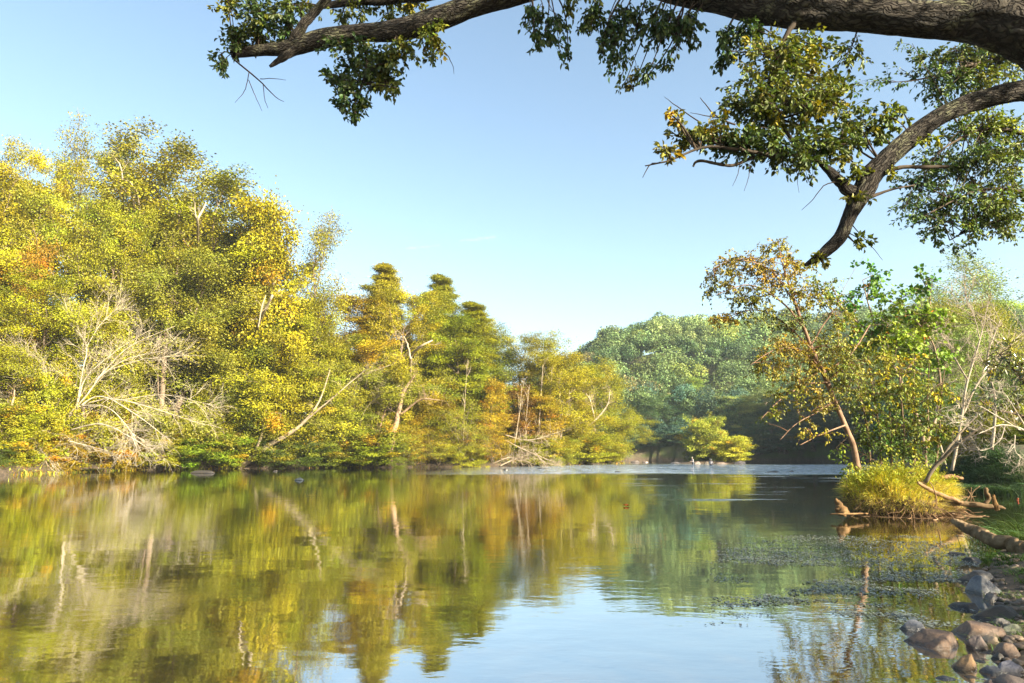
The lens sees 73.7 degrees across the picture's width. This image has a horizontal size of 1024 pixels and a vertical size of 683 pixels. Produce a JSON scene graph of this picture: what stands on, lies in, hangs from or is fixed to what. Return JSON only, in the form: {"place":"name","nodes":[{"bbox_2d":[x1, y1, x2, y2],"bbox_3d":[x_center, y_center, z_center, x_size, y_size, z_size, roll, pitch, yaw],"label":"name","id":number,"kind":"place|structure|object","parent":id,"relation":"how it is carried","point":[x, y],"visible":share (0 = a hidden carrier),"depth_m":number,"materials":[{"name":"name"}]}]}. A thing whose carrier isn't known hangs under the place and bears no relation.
{"place":"outdoors","nodes":[
{"label":"outdoors","id":0,"kind":"place"},
{"bbox_2d":[0,461,1023,682],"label":"water","id":1,"kind":"structure","parent":0,"point":[563,574],"depth_m":8.40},
{"bbox_2d":[698,534,988,627],"bbox_3d":[4.571,3.132,9.799,3.850,0.069,9.534,-6,-11,34],"label":"floating weed","id":2,"kind":"object","parent":1,"relation":"on","point":[863,591],"visible":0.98,"depth_m":8.77,"materials":[{"name":"green plant"}]},
{"bbox_2d":[0,346,1023,668],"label":"ground","id":3,"kind":"structure","parent":0,"point":[826,452],"depth_m":129.10,"materials":[{"name":"soil"}]},
{"bbox_2d":[0,229,64,396],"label":"maple tree","id":4,"kind":"object","parent":3,"relation":"on","point":[31,258],"visible":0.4,"depth_m":64.04,"materials":[{"name":"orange plant"}]},
{"bbox_2d":[0,392,66,467],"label":"shrub","id":5,"kind":"object","parent":3,"relation":"on","point":[15,419],"visible":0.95,"depth_m":52.47,"materials":[{"name":"yellow plant"}]},
{"bbox_2d":[0,339,67,429],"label":"broadleaf tree","id":6,"kind":"object","parent":3,"relation":"on","point":[4,353],"visible":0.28,"depth_m":57.55,"materials":[{"name":"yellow plant"}]},
{"bbox_2d":[0,150,76,390],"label":"broadleaf tree","id":7,"kind":"object","parent":3,"relation":"on","point":[4,175],"visible":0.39,"depth_m":67.08,"materials":[{"name":"yellow plant"}]},
{"bbox_2d":[0,134,94,396],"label":"broadleaf tree","id":8,"kind":"object","parent":3,"relation":"on","point":[63,189],"visible":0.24,"depth_m":77.77,"materials":[{"name":"yellow plant"}]},
{"bbox_2d":[2,358,103,467],"bbox_3d":[-38.452,6.203,57.307,7.114,9.507,6.455,3,-10,-16],"label":"shrub","id":9,"kind":"object","parent":3,"relation":"on","point":[56,392],"visible":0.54,"depth_m":56.53,"materials":[{"name":"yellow plant"}]},
{"bbox_2d":[0,263,109,440],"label":"broadleaf tree","id":10,"kind":"object","parent":3,"relation":"on","point":[58,286],"visible":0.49,"depth_m":60.38,"materials":[{"name":"yellow plant"}]},
{"bbox_2d":[28,427,103,471],"bbox_3d":[-37.482,9.133,57.424,5.636,3.751,6.212,-9,-13,43],"label":"shrub","id":11,"kind":"object","parent":3,"relation":"on","point":[70,461],"visible":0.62,"depth_m":56.69,"materials":[{"name":"yellow plant"}]},
{"bbox_2d":[32,107,106,367],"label":"broadleaf tree","id":12,"kind":"object","parent":3,"relation":"on","point":[78,139],"visible":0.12,"depth_m":85.78,"materials":[{"name":"green plant"}]},
{"bbox_2d":[0,183,144,409],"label":"broadleaf tree","id":13,"kind":"object","parent":3,"relation":"on","point":[101,266],"visible":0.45,"depth_m":67.71,"materials":[{"name":"yellow plant"}]},
{"bbox_2d":[18,294,165,461],"bbox_3d":[-38.688,3.676,62.179,12.526,16.072,12.945,-6,-11,31],"label":"broadleaf tree","id":14,"kind":"object","parent":3,"relation":"on","point":[109,330],"visible":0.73,"depth_m":61.71,"materials":[{"name":"yellow plant"}]},
{"bbox_2d":[60,129,162,410],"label":"broadleaf tree","id":15,"kind":"object","parent":3,"relation":"on","point":[103,191],"visible":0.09,"depth_m":86.97,"materials":[{"name":"green plant"}]},
{"bbox_2d":[77,408,151,470],"bbox_3d":[-37.161,9.534,65.215,7.695,6.197,8.480,-4,-10,24],"label":"shrub","id":16,"kind":"object","parent":3,"relation":"on","point":[121,465],"visible":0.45,"depth_m":63.36,"materials":[{"name":"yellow plant"}]},
{"bbox_2d":[0,278,236,472],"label":"dead tree","id":17,"kind":"object","parent":3,"relation":"on","point":[114,399],"visible":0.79,"depth_m":56.99,"materials":[{"name":"brown wood"}]},
{"bbox_2d":[97,338,193,457],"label":"broadleaf tree","id":18,"kind":"object","parent":3,"relation":"on","point":[154,364],"visible":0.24,"depth_m":67.74,"materials":[{"name":"green plant"}]},
{"bbox_2d":[50,115,241,414],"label":"broadleaf tree","id":19,"kind":"object","parent":3,"relation":"on","point":[165,166],"visible":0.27,"depth_m":77.66,"materials":[{"name":"green plant"}]},
{"bbox_2d":[146,250,179,465],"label":"bare tree","id":20,"kind":"object","parent":3,"relation":"on","point":[160,386],"visible":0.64,"depth_m":67.55,"materials":[{"name":"brown wood"}]},
{"bbox_2d":[131,420,200,468],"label":"shrub","id":21,"kind":"object","parent":3,"relation":"on","point":[175,459],"visible":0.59,"depth_m":65.81,"materials":[{"name":"green plant"}]},
{"bbox_2d":[92,221,279,466],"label":"broadleaf tree","id":22,"kind":"object","parent":3,"relation":"on","point":[199,266],"visible":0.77,"depth_m":68.26,"materials":[{"name":"green plant"}]},
{"bbox_2d":[147,339,240,449],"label":"broadleaf tree","id":23,"kind":"object","parent":3,"relation":"on","point":[194,407],"visible":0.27,"depth_m":69.25,"materials":[{"name":"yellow plant"}]},
{"bbox_2d":[163,434,256,469],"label":"shrub","id":24,"kind":"object","parent":3,"relation":"on","point":[202,454],"visible":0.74,"depth_m":67.29,"materials":[{"name":"green plant"}]},
{"bbox_2d":[143,161,301,447],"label":"broadleaf tree","id":25,"kind":"object","parent":3,"relation":"on","point":[223,181],"visible":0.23,"depth_m":77.67,"materials":[{"name":"green plant"}]},
{"bbox_2d":[178,278,292,437],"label":"broadleaf tree","id":26,"kind":"object","parent":3,"relation":"on","point":[215,289],"visible":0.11,"depth_m":72.97,"materials":[{"name":"green plant"}]},
{"bbox_2d":[178,198,320,430],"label":"broadleaf tree","id":27,"kind":"object","parent":3,"relation":"on","point":[235,230],"visible":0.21,"depth_m":74.49,"materials":[{"name":"green plant"}]},
{"bbox_2d":[211,381,290,467],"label":"shrub","id":28,"kind":"object","parent":3,"relation":"on","point":[264,455],"visible":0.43,"depth_m":71.07,"materials":[{"name":"green plant"}]},
{"bbox_2d":[227,310,311,439],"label":"broadleaf tree","id":29,"kind":"object","parent":3,"relation":"on","point":[260,350],"visible":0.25,"depth_m":72.60,"materials":[{"name":"green plant"}]},
{"bbox_2d":[211,239,333,435],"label":"broadleaf tree","id":30,"kind":"object","parent":3,"relation":"on","point":[294,347],"visible":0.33,"depth_m":72.97,"materials":[{"name":"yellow plant"}]},
{"bbox_2d":[0,168,544,450],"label":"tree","id":31,"kind":"object","parent":3,"relation":"on","point":[154,242],"visible":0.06,"depth_m":86.73,"materials":[{"name":"green plant"}]},
{"bbox_2d":[235,410,312,466],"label":"shrub","id":32,"kind":"object","parent":3,"relation":"on","point":[284,458],"visible":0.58,"depth_m":71.46,"materials":[{"name":"green plant"}]},
{"bbox_2d":[218,175,332,412],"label":"broadleaf tree","id":33,"kind":"object","parent":3,"relation":"on","point":[255,208],"visible":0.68,"depth_m":74.64,"materials":[{"name":"yellow plant"}]},
{"bbox_2d":[189,335,371,457],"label":"tree","id":34,"kind":"object","parent":3,"relation":"on","point":[285,387],"visible":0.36,"depth_m":72.35,"materials":[{"name":"green plant"}]},
{"bbox_2d":[246,432,338,468],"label":"shrub","id":35,"kind":"object","parent":3,"relation":"on","point":[302,461],"visible":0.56,"depth_m":71.36,"materials":[{"name":"green plant"}]},
{"bbox_2d":[238,364,368,467],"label":"leaning tree","id":36,"kind":"object","parent":3,"relation":"on","point":[273,442],"visible":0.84,"depth_m":71.31,"materials":[{"name":"brown wood"}]},
{"bbox_2d":[0,443,608,466],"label":"undergrowth","id":37,"kind":"object","parent":3,"relation":"on","point":[282,454],"visible":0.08,"depth_m":79.75,"materials":[{"name":"green plant"}]},
{"bbox_2d":[49,192,174,456],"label":"broadleaf tree","id":38,"kind":"object","parent":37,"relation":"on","point":[138,222],"visible":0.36,"depth_m":69.93,"materials":[{"name":"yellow plant"}]},
{"bbox_2d":[78,267,190,458],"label":"broadleaf tree","id":39,"kind":"object","parent":37,"relation":"on","point":[141,314],"visible":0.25,"depth_m":68.16,"materials":[{"name":"green plant"}]},
{"bbox_2d":[247,206,364,456],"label":"broadleaf tree","id":40,"kind":"object","parent":3,"relation":"on","point":[324,236],"visible":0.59,"depth_m":78.20,"materials":[{"name":"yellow plant"}]},
{"bbox_2d":[264,284,354,457],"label":"broadleaf tree","id":41,"kind":"object","parent":3,"relation":"on","point":[308,321],"visible":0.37,"depth_m":74.89,"materials":[{"name":"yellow plant"}]},
{"bbox_2d":[0,456,629,474],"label":"shore herbs","id":42,"kind":"object","parent":3,"relation":"on","point":[56,471],"visible":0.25,"depth_m":59.99,"materials":[{"name":"green plant"}]},
{"bbox_2d":[282,341,378,456],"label":"shrub","id":43,"kind":"object","parent":3,"relation":"on","point":[308,399],"visible":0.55,"depth_m":73.66,"materials":[{"name":"green plant"}]},
{"bbox_2d":[298,419,365,467],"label":"shrub","id":44,"kind":"object","parent":3,"relation":"on","point":[331,460],"visible":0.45,"depth_m":73.88,"materials":[{"name":"green plant"}]},
{"bbox_2d":[319,384,385,467],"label":"shrub","id":45,"kind":"object","parent":3,"relation":"on","point":[345,445],"visible":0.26,"depth_m":76.51,"materials":[{"name":"green plant"}]},
{"bbox_2d":[295,330,415,445],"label":"broadleaf tree","id":46,"kind":"object","parent":3,"relation":"on","point":[392,396],"visible":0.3,"depth_m":76.38,"materials":[{"name":"yellow plant"}]},
{"bbox_2d":[313,292,405,424],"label":"broadleaf tree","id":47,"kind":"object","parent":3,"relation":"on","point":[366,350],"visible":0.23,"depth_m":80.53,"materials":[{"name":"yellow plant"}]},
{"bbox_2d":[333,424,411,465],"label":"shrub","id":48,"kind":"object","parent":3,"relation":"on","point":[373,452],"visible":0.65,"depth_m":75.44,"materials":[{"name":"green plant"}]},
{"bbox_2d":[337,262,430,445],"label":"pine tree","id":49,"kind":"object","parent":3,"relation":"on","point":[386,271],"visible":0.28,"depth_m":85.21,"materials":[{"name":"green plant"}]},
{"bbox_2d":[342,364,442,456],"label":"broadleaf tree","id":50,"kind":"object","parent":3,"relation":"on","point":[389,383],"visible":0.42,"depth_m":78.57,"materials":[{"name":"yellow plant"}]},
{"bbox_2d":[359,279,462,455],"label":"broadleaf tree","id":51,"kind":"object","parent":3,"relation":"on","point":[416,310],"visible":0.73,"depth_m":82.31,"materials":[{"name":"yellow plant"}]},
{"bbox_2d":[386,273,474,455],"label":"pine tree","id":52,"kind":"object","parent":3,"relation":"on","point":[438,280],"visible":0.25,"depth_m":91.60,"materials":[{"name":"green plant"}]},
{"bbox_2d":[395,393,470,457],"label":"broadleaf tree","id":53,"kind":"object","parent":3,"relation":"on","point":[429,427],"visible":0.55,"depth_m":81.65,"materials":[{"name":"green plant"}]},
{"bbox_2d":[401,285,468,453],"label":"broadleaf tree","id":54,"kind":"object","parent":3,"relation":"on","point":[443,301],"visible":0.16,"depth_m":88.83,"materials":[{"name":"green plant"}]},
{"bbox_2d":[410,307,510,439],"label":"broadleaf tree","id":55,"kind":"object","parent":3,"relation":"on","point":[462,320],"visible":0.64,"depth_m":84.95,"materials":[{"name":"green plant"}]},
{"bbox_2d":[439,439,494,466],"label":"shrub","id":56,"kind":"object","parent":3,"relation":"on","point":[475,463],"visible":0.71,"depth_m":79.39,"materials":[{"name":"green plant"}]},
{"bbox_2d":[429,395,505,463],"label":"shrub","id":57,"kind":"object","parent":3,"relation":"on","point":[458,415],"visible":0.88,"depth_m":79.70,"materials":[{"name":"green plant"}]},
{"bbox_2d":[413,300,524,456],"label":"pine tree","id":58,"kind":"object","parent":3,"relation":"on","point":[475,310],"visible":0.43,"depth_m":88.33,"materials":[{"name":"green plant"}]},
{"bbox_2d":[455,422,518,462],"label":"shrub","id":59,"kind":"object","parent":3,"relation":"on","point":[500,447],"visible":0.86,"depth_m":80.49,"materials":[{"name":"yellow plant"}]},
{"bbox_2d":[465,377,513,456],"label":"young tree","id":60,"kind":"object","parent":3,"relation":"on","point":[495,390],"visible":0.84,"depth_m":82.14,"materials":[{"name":"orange plant"}]},
{"bbox_2d":[458,318,528,453],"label":"broadleaf tree","id":61,"kind":"object","parent":3,"relation":"on","point":[501,369],"visible":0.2,"depth_m":92.16,"materials":[{"name":"green plant"}]},
{"bbox_2d":[496,380,549,455],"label":"young tree","id":62,"kind":"object","parent":3,"relation":"on","point":[520,416],"visible":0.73,"depth_m":87.03,"materials":[{"name":"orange plant"}]},
{"bbox_2d":[488,330,564,443],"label":"broadleaf tree","id":63,"kind":"object","parent":3,"relation":"on","point":[529,361],"visible":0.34,"depth_m":92.31,"materials":[{"name":"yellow plant"}]},
{"bbox_2d":[493,432,565,465],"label":"shrub","id":64,"kind":"object","parent":3,"relation":"on","point":[529,447],"visible":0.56,"depth_m":84.17,"materials":[{"name":"yellow plant"}]},
{"bbox_2d":[494,419,570,466],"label":"brushwood heap","id":65,"kind":"object","parent":3,"relation":"on","point":[522,456],"visible":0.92,"depth_m":80.59,"materials":[{"name":"brown wood"}]},
{"bbox_2d":[512,392,574,452],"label":"young tree","id":66,"kind":"object","parent":3,"relation":"on","point":[547,427],"visible":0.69,"depth_m":87.62,"materials":[{"name":"yellow plant"}]},
{"bbox_2d":[507,340,616,459],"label":"broadleaf tree","id":67,"kind":"object","parent":3,"relation":"on","point":[557,375],"visible":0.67,"depth_m":91.25,"materials":[{"name":"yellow plant"}]},
{"bbox_2d":[554,432,614,464],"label":"shrub","id":68,"kind":"object","parent":3,"relation":"on","point":[589,458],"visible":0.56,"depth_m":93.81,"materials":[{"name":"yellow plant"}]},
{"bbox_2d":[552,383,620,458],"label":"broadleaf tree","id":69,"kind":"object","parent":3,"relation":"on","point":[584,404],"visible":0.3,"depth_m":94.94,"materials":[{"name":"yellow plant"}]},
{"bbox_2d":[555,355,643,463],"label":"broadleaf tree","id":70,"kind":"object","parent":3,"relation":"on","point":[616,391],"visible":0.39,"depth_m":104.66,"materials":[{"name":"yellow plant"}]},
{"bbox_2d":[207,0,1023,269],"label":"overhanging tree","id":71,"kind":"object","parent":3,"relation":"on","point":[995,26],"visible":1,"depth_m":6.78,"materials":[{"name":"green plant"}]},
{"bbox_2d":[614,391,677,432],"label":"broadleaf tree","id":72,"kind":"object","parent":3,"relation":"on","point":[647,408],"visible":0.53,"depth_m":153.35,"materials":[{"name":"green plant"}]},
{"bbox_2d":[674,411,728,460],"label":"shrub","id":73,"kind":"object","parent":3,"relation":"on","point":[707,426],"visible":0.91,"depth_m":109.96,"materials":[{"name":"green plant"}]},
{"bbox_2d":[702,433,757,461],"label":"shrub","id":74,"kind":"object","parent":3,"relation":"on","point":[735,444],"visible":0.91,"depth_m":108.88,"materials":[{"name":"green plant"}]},
{"bbox_2d":[707,393,774,435],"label":"broadleaf tree","id":75,"kind":"object","parent":3,"relation":"on","point":[745,407],"visible":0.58,"depth_m":147.12,"materials":[{"name":"green plant"}]},
{"bbox_2d":[732,417,781,454],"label":"broadleaf tree","id":76,"kind":"object","parent":3,"relation":"on","point":[755,430],"visible":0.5,"depth_m":141.35,"materials":[{"name":"green plant"}]},
{"bbox_2d":[520,299,1023,463],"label":"hill forest","id":77,"kind":"object","parent":3,"relation":"on","point":[667,335],"visible":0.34,"depth_m":179.64,"materials":[{"name":"green plant"}]},
{"bbox_2d":[732,386,813,441],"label":"broadleaf tree","id":78,"kind":"object","parent":3,"relation":"on","point":[765,401],"visible":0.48,"depth_m":143.01,"materials":[{"name":"green plant"}]},
{"bbox_2d":[752,402,816,453],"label":"broadleaf tree","id":79,"kind":"object","parent":3,"relation":"on","point":[786,445],"visible":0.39,"depth_m":140.47,"materials":[{"name":"green plant"}]},
{"bbox_2d":[769,383,849,450],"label":"broadleaf tree","id":80,"kind":"object","parent":3,"relation":"on","point":[787,418],"visible":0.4,"depth_m":138.57,"materials":[{"name":"green plant"}]},
{"bbox_2d":[789,369,871,438],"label":"broadleaf tree","id":81,"kind":"object","parent":3,"relation":"on","point":[833,418],"visible":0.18,"depth_m":133.94,"materials":[{"name":"green plant"}]},
{"bbox_2d":[823,257,964,466],"bbox_3d":[11.747,0.534,20.898,4.019,6.521,1.972,0,-9,0],"label":"maple tree","id":82,"kind":"object","parent":3,"relation":"on","point":[922,329],"visible":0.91,"depth_m":21.10,"materials":[{"name":"green plant"}]},
{"bbox_2d":[829,453,986,520],"bbox_3d":[9.863,3.777,17.054,3.607,2.003,2.981,0,-9,0],"label":"bush","id":83,"kind":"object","parent":3,"relation":"on","point":[887,490],"depth_m":16.68,"materials":[{"name":"plant"}]},
{"bbox_2d":[699,236,880,470],"bbox_3d":[7.106,0.291,17.196,4.586,5.894,1.814,0,-9,0],"label":"birch tree","id":84,"kind":"object","parent":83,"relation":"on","point":[812,358],"visible":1,"depth_m":17.21,"materials":[{"name":"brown plant"}]},
{"bbox_2d":[828,345,968,478],"bbox_3d":[10.333,1.873,18.325,3.762,3.584,1.822,0,-9,0],"label":"sapling thicket","id":85,"kind":"object","parent":83,"relation":"on","point":[910,449],"visible":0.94,"depth_m":18.32,"materials":[{"name":"green plant"}]},
{"bbox_2d":[852,377,965,464],"bbox_3d":[26.766,5.344,45.135,6.688,6.472,6.912,2,-9,-9],"label":"broadleaf tree","id":86,"kind":"object","parent":3,"relation":"on","point":[930,458],"visible":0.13,"depth_m":44.93,"materials":[{"name":"green plant"}]},
{"bbox_2d":[904,628,958,649],"bbox_3d":[3.372,2.438,5.476,0.500,0.246,0.388,-1,-9,9],"label":"rock","id":87,"kind":"object","parent":3,"relation":"on","point":[936,639],"visible":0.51,"depth_m":5.41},
{"bbox_2d":[853,39,1023,263],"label":"drooping tree","id":88,"kind":"object","parent":3,"relation":"on","point":[975,64],"visible":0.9,"depth_m":12.20,"materials":[{"name":"green plant"}]},
{"bbox_2d":[893,290,985,387],"bbox_3d":[35.872,2.998,55.745,6.987,14.979,7.220,5,-11,-28],"label":"broadleaf tree","id":89,"kind":"object","parent":3,"relation":"on","point":[936,304],"visible":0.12,"depth_m":55.91,"materials":[{"name":"green plant"}]},
{"bbox_2d":[880,275,1003,386],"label":"broadleaf tree","id":90,"kind":"object","parent":3,"relation":"on","point":[936,296],"visible":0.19,"depth_m":65.33,"materials":[{"name":"green plant"}]},
{"bbox_2d":[906,316,1007,444],"bbox_3d":[31.483,3.534,47.864,7.633,10.796,7.386,6,-11,-33],"label":"broadleaf tree","id":91,"kind":"object","parent":3,"relation":"on","point":[963,332],"visible":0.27,"depth_m":47.35,"materials":[{"name":"green plant"}]},
{"bbox_2d":[904,271,1023,470],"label":"bare tree","id":92,"kind":"object","parent":3,"relation":"on","point":[949,346],"visible":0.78,"depth_m":24.20,"materials":[{"name":"plant"}]},
{"bbox_2d":[909,244,1023,391],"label":"broadleaf tree","id":93,"kind":"object","parent":3,"relation":"on","point":[964,262],"visible":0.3,"depth_m":73.33,"materials":[{"name":"green plant"}]},
{"bbox_2d":[917,381,1016,459],"bbox_3d":[24.540,4.503,37.312,4.816,4.786,4.977,3,-10,-16],"label":"broadleaf tree","id":94,"kind":"object","parent":3,"relation":"on","point":[954,403],"visible":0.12,"depth_m":37.36,"materials":[{"name":"green plant"}]},
{"bbox_2d":[927,512,1023,549],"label":"grass","id":95,"kind":"structure","parent":3,"relation":"on","point":[1013,530],"depth_m":12.38,"materials":[{"name":"green plant"}]},
{"bbox_2d":[931,376,1023,473],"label":"dead tree","id":96,"kind":"object","parent":3,"relation":"on","point":[985,430],"visible":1,"depth_m":13.39,"materials":[{"name":"grey wood"}]},
{"bbox_2d":[951,620,1005,638],"bbox_3d":[3.912,2.494,5.735,0.412,0.272,0.261,-2,-10,12],"label":"rock","id":97,"kind":"object","parent":3,"relation":"on","point":[970,628],"visible":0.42,"depth_m":5.66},
{"bbox_2d":[936,295,1023,445],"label":"broadleaf tree","id":98,"kind":"object","parent":3,"relation":"on","point":[1001,317],"visible":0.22,"depth_m":51.73,"materials":[{"name":"green plant"}]},
{"bbox_2d":[941,393,1023,450],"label":"shrub","id":99,"kind":"object","parent":3,"relation":"on","point":[987,423],"visible":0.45,"depth_m":32.25,"materials":[{"name":"green plant"}]},
{"bbox_2d":[950,518,1023,552],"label":"log","id":100,"kind":"object","parent":3,"relation":"on","point":[1007,543],"visible":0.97,"depth_m":10.56,"materials":[{"name":"brown wood"}]},
{"bbox_2d":[964,554,1023,680],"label":"pebbles","id":101,"kind":"object","parent":3,"relation":"on","point":[1013,639],"visible":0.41,"depth_m":6.49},
{"bbox_2d":[971,337,1023,423],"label":"laurel bush","id":102,"kind":"object","parent":3,"relation":"on","point":[992,370],"visible":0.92,"depth_m":14.05,"materials":[{"name":"green plant"}]},
{"bbox_2d":[0,0,1023,412],"label":"sky","id":103,"kind":"structure","parent":0,"point":[508,174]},
{"bbox_2d":[916,440,1023,496],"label":"mound grass","id":104,"kind":"structure","parent":0,"point":[979,473],"depth_m":27.83,"materials":[{"name":"green plant"}]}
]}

